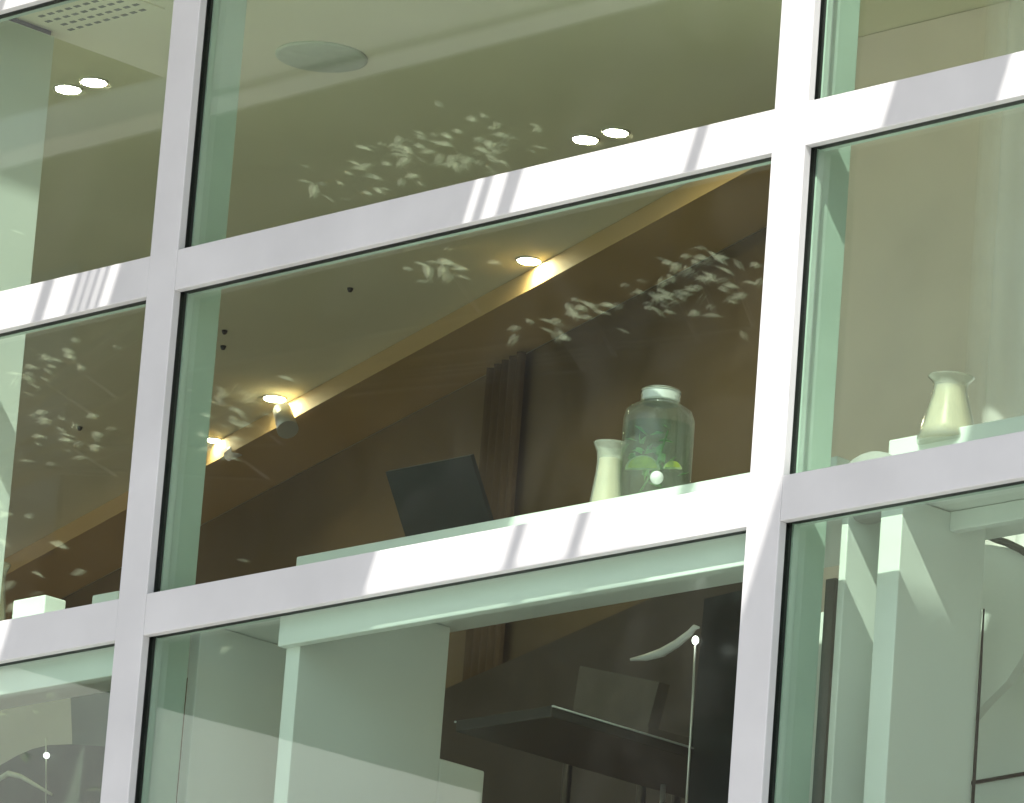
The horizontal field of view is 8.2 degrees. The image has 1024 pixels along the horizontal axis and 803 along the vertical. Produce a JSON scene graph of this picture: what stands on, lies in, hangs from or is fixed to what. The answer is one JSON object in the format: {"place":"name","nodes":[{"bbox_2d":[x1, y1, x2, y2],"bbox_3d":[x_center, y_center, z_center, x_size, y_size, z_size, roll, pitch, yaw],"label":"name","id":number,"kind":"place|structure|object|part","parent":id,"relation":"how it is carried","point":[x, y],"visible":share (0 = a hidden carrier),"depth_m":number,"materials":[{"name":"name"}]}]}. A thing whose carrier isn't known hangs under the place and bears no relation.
{"place":"outdoors","nodes":[
{"label":"outdoors","id":0,"kind":"place"},
{"bbox_2d":[12,595,65,618],"bbox_3d":[-0.925,0.422,13.962,0.055,0.069,0.096,19,-21,-41],"label":"white block","id":1,"kind":"object","parent":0,"point":[34,605],"depth_m":13.94,"materials":[{"name":"laminate"}]},
{"bbox_2d":[43,738,49,802],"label":"pendant lamp","id":2,"kind":"object","parent":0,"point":[46,755],"visible":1,"depth_m":14.65,"materials":[{"name":"white metal"}]},
{"bbox_2d":[92,591,119,603],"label":"white block","id":3,"kind":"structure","parent":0,"point":[104,597],"depth_m":13.78,"materials":[{"name":"laminate"}]},
{"bbox_2d":[4,0,1010,598],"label":"ceiling","id":4,"kind":"structure","parent":0,"point":[432,94],"depth_m":15.09,"materials":[{"name":"paint"}]},
{"bbox_2d":[53,84,82,94],"bbox_3d":[-0.920,-0.647,14.822,0.062,0.004,0.062,19,-21,-41],"label":"downlight","id":5,"kind":"object","parent":4,"relation":"attached to","point":[69,89],"visible":1,"depth_m":14.81,"materials":[{"name":"silver metal"}]},
{"bbox_2d":[21,0,164,34],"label":"ceiling vent","id":6,"kind":"object","parent":4,"relation":"attached to","point":[75,17],"visible":1,"depth_m":14.33,"materials":[{"name":"metal"}]},
{"bbox_2d":[79,76,108,87],"bbox_3d":[-0.863,-0.659,14.763,0.062,0.004,0.062,19,-21,-41],"label":"downlight","id":7,"kind":"object","parent":4,"relation":"attached to","point":[95,82],"visible":1,"depth_m":14.76,"materials":[{"name":"silver metal"}]},
{"bbox_2d":[208,437,220,442],"bbox_3d":[-0.729,0.094,17.415,0.044,0.004,0.044,19,-21,-41],"label":"downlight","id":8,"kind":"object","parent":4,"relation":"attached to","point":[213,439],"visible":0.81,"depth_m":17.41,"materials":[{"name":"silver metal"}]},
{"bbox_2d":[262,394,287,402],"bbox_3d":[-0.565,-0.007,17.011,0.062,0.004,0.062,19,-21,-41],"label":"downlight","id":9,"kind":"object","parent":4,"relation":"attached to","point":[274,398],"visible":1,"depth_m":17.00,"materials":[{"name":"silver metal"}]},
{"bbox_2d":[273,402,298,438],"bbox_3d":[-0.549,0.042,16.973,0.054,0.127,0.207,8,-16,-14],"label":"spot lamp","id":10,"kind":"object","parent":4,"relation":"attached to","point":[286,423],"visible":1,"depth_m":16.89,"materials":[{"name":"silver metal"}]},
{"bbox_2d":[275,41,367,72],"bbox_3d":[-0.386,-0.698,14.492,0.188,0.006,0.188,19,-21,-41],"label":"ceiling speaker","id":11,"kind":"object","parent":4,"relation":"attached to","point":[322,56],"visible":1,"depth_m":14.48},
{"bbox_2d":[2,20,1023,619],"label":"soffit","id":12,"kind":"structure","parent":4,"relation":"attached to","point":[674,232],"depth_m":16.39,"materials":[{"name":"paint"}]},
{"bbox_2d":[223,447,241,460],"bbox_3d":[-0.661,0.113,17.360,0.079,0.078,0.051,6,-16,-6],"label":"spot lamp","id":13,"kind":"object","parent":12,"relation":"attached to","point":[228,454],"visible":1,"depth_m":17.33,"materials":[{"name":"white metal"}]},
{"bbox_2d":[1003,183,1023,547],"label":"sheer curtain","id":14,"kind":"object","parent":12,"relation":"hanging from","point":[1017,401],"depth_m":13.13,"materials":[{"name":"fabric"}]},
{"bbox_2d":[515,256,541,265],"bbox_3d":[0.037,-0.310,15.762,0.060,0.004,0.060,19,-21,-41],"label":"downlight","id":15,"kind":"object","parent":4,"relation":"attached to","point":[528,260],"visible":1,"depth_m":15.75,"materials":[{"name":"silver metal"}]},
{"bbox_2d":[571,134,599,144],"bbox_3d":[0.153,-0.545,14.890,0.062,0.004,0.062,19,-21,-41],"label":"downlight","id":16,"kind":"object","parent":4,"relation":"attached to","point":[585,139],"visible":1,"depth_m":14.88,"materials":[{"name":"silver metal"}]},
{"bbox_2d":[602,127,629,137],"bbox_3d":[0.215,-0.558,14.829,0.060,0.004,0.060,19,-21,-41],"label":"downlight","id":17,"kind":"object","parent":4,"relation":"attached to","point":[616,132],"visible":1,"depth_m":14.82,"materials":[{"name":"silver metal"}]},
{"bbox_2d":[688,590,741,802],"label":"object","id":18,"kind":"object","parent":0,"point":[711,744],"visible":0.44,"depth_m":13.19,"materials":[{"name":"plastic"}]},
{"bbox_2d":[975,537,1023,720],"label":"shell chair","id":19,"kind":"object","parent":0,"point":[1002,605],"visible":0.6,"depth_m":12.69,"materials":[{"name":"white plastic"}]},
{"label":"ground","id":20,"kind":"structure","parent":0,"visible":0},
{"bbox_2d":[0,0,1023,802],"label":"curtain wall","id":21,"kind":"structure","parent":20,"relation":"on","point":[788,500],"depth_m":12.84,"materials":[{"name":"metal"}]},
{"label":"floor","id":22,"kind":"structure","parent":0,"visible":0},
{"bbox_2d":[0,18,53,596],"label":"partition","id":23,"kind":"object","parent":22,"relation":"on","point":[26,52],"visible":1,"depth_m":14.34,"materials":[{"name":"white laminate"}]},
{"bbox_2d":[0,744,104,802],"bbox_3d":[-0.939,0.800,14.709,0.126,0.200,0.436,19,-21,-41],"label":"armchair","id":24,"kind":"object","parent":22,"relation":"on","point":[74,773],"visible":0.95,"depth_m":14.72,"materials":[{"name":"grey fabric"}]},
{"bbox_2d":[61,227,766,802],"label":"back wall","id":25,"kind":"structure","parent":22,"relation":"on","point":[691,333],"depth_m":15.96,"materials":[{"name":"paint"}]},
{"bbox_2d":[0,698,71,764],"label":"screen panel","id":26,"kind":"object","parent":25,"relation":"attached to","point":[26,728],"visible":0.17,"depth_m":15.70,"materials":[{"name":"grey paint"}]},
{"bbox_2d":[462,351,525,680],"bbox_3d":[-0.091,0.944,16.040,0.026,2.158,0.188,11,-17,-23],"label":"curtain","id":27,"kind":"object","parent":25,"relation":"hanging from","point":[499,452],"visible":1,"depth_m":16.23,"materials":[{"name":"fabric"}]},
{"bbox_2d":[440,582,742,802],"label":"wall panelling","id":28,"kind":"object","parent":25,"relation":"attached to","point":[545,675],"depth_m":15.47,"materials":[{"name":"brown wood"}]},
{"bbox_2d":[71,691,109,745],"bbox_3d":[-0.826,0.749,14.897,0.080,0.325,0.235,19,-21,-41],"label":"cupboard","id":29,"kind":"object","parent":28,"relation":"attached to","point":[89,717],"visible":0.11,"depth_m":14.93,"materials":[{"name":"green paint"}]},
{"bbox_2d":[0,486,1023,802],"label":"window bench","id":30,"kind":"object","parent":22,"relation":"on","point":[340,704],"depth_m":13.01,"materials":[{"name":"white laminate"}]},
{"bbox_2d":[0,562,10,620],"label":"carafe","id":31,"kind":"object","parent":30,"relation":"on","point":[2,606],"visible":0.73,"depth_m":14.21,"materials":[{"name":"clear glass"}]},
{"bbox_2d":[296,456,849,565],"bbox_3d":[0.164,0.260,13.103,0.240,0.078,1.399,19,-21,-41],"label":"shelf board","id":32,"kind":"object","parent":30,"relation":"on","point":[545,515],"visible":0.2,"depth_m":13.07,"materials":[{"name":"white laminate"}]},
{"bbox_2d":[386,454,493,536],"bbox_3d":[-0.099,0.219,13.634,0.188,0.172,0.233,19,-21,-41],"label":"tablet","id":33,"kind":"object","parent":32,"relation":"on","point":[440,495],"visible":0.5,"depth_m":13.60,"materials":[{"name":"plastic"}]},
{"bbox_2d":[589,439,627,501],"bbox_3d":[0.173,0.180,13.062,0.085,0.213,0.085,19,-21,-41],"label":"carafe","id":34,"kind":"object","parent":32,"relation":"on","point":[607,482],"visible":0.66,"depth_m":13.05,"materials":[{"name":"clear glass"}]},
{"bbox_2d":[620,385,694,488],"bbox_3d":[0.267,0.095,13.096,0.134,0.243,0.139,19,-21,-41],"label":"drink dispenser","id":35,"kind":"object","parent":32,"relation":"on","point":[661,396],"visible":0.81,"depth_m":13.10,"materials":[{"name":"clear glass"}]},
{"bbox_2d":[625,455,659,470],"bbox_3d":[0.240,0.112,13.100,0.064,0.026,0.010,1,-16,12],"label":"lime slice","id":36,"kind":"object","parent":35,"relation":"in","point":[642,462],"visible":1,"depth_m":13.10,"materials":[{"name":"green food"}]},
{"bbox_2d":[623,425,689,492],"bbox_3d":[0.253,0.108,13.099,0.127,0.127,0.081,-7,-19,36],"label":"mint sprig","id":37,"kind":"object","parent":35,"relation":"in","point":[660,455],"visible":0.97,"depth_m":13.11,"materials":[{"name":"green plant"}]},
{"bbox_2d":[664,461,681,468],"bbox_3d":[0.293,0.116,13.041,0.033,0.014,0.010,1,-16,12],"label":"lime slice","id":38,"kind":"object","parent":35,"relation":"in","point":[672,465],"visible":1,"depth_m":13.04,"materials":[{"name":"green food"}]},
{"bbox_2d":[849,451,890,523],"bbox_3d":[0.626,0.150,12.434,0.090,0.129,0.150,19,-21,-41],"label":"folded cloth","id":39,"kind":"object","parent":30,"relation":"on","point":[872,518],"visible":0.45,"depth_m":12.41,"materials":[{"name":"white fabric"}]},
{"bbox_2d":[889,415,1023,454],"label":"shelf board","id":40,"kind":"object","parent":30,"relation":"on","point":[973,432],"visible":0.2,"depth_m":12.33,"materials":[{"name":"white laminate"}]},
{"bbox_2d":[916,371,974,444],"bbox_3d":[0.758,0.016,12.401,0.108,0.120,0.108,19,-21,-41],"label":"carafe","id":41,"kind":"object","parent":40,"relation":"on","point":[948,414],"visible":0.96,"depth_m":12.37,"materials":[{"name":"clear glass"}]},
{"bbox_2d":[454,705,693,802],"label":"table","id":42,"kind":"object","parent":22,"relation":"on","point":[592,744],"visible":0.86,"depth_m":13.16,"materials":[{"name":"brown wood"}]},
{"bbox_2d":[560,666,688,802],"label":"chair","id":43,"kind":"object","parent":22,"relation":"on","point":[635,703],"visible":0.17,"depth_m":14.15,"materials":[{"name":"brown fabric"}]},
{"bbox_2d":[630,625,699,802],"bbox_3d":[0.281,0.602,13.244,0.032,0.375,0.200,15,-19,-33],"label":"arc lamp","id":44,"kind":"object","parent":22,"relation":"on","point":[672,646],"visible":1,"depth_m":13.25,"materials":[{"name":"white metal"}]},
{"bbox_2d":[812,578,837,802],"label":"dark post","id":45,"kind":"object","parent":22,"relation":"on","point":[824,695],"visible":0.71,"depth_m":12.58,"materials":[{"name":"grey paint"}]},
{"bbox_2d":[809,609,1023,802],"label":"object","id":46,"kind":"object","parent":22,"relation":"on","point":[997,776],"visible":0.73,"depth_m":12.74,"materials":[{"name":"metal"}]},
{"bbox_3d":[1.339,0.754,12.416,0.300,0.985,2.158,19,-21,-41],"label":"door","id":47,"kind":"part","parent":46,"relation":"part of","materials":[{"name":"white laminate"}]},
{"bbox_2d":[821,0,1023,611],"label":"pale wall","id":48,"kind":"structure","parent":22,"relation":"on","point":[931,252],"depth_m":13.84,"materials":[{"name":"beige paint"}]}
]}

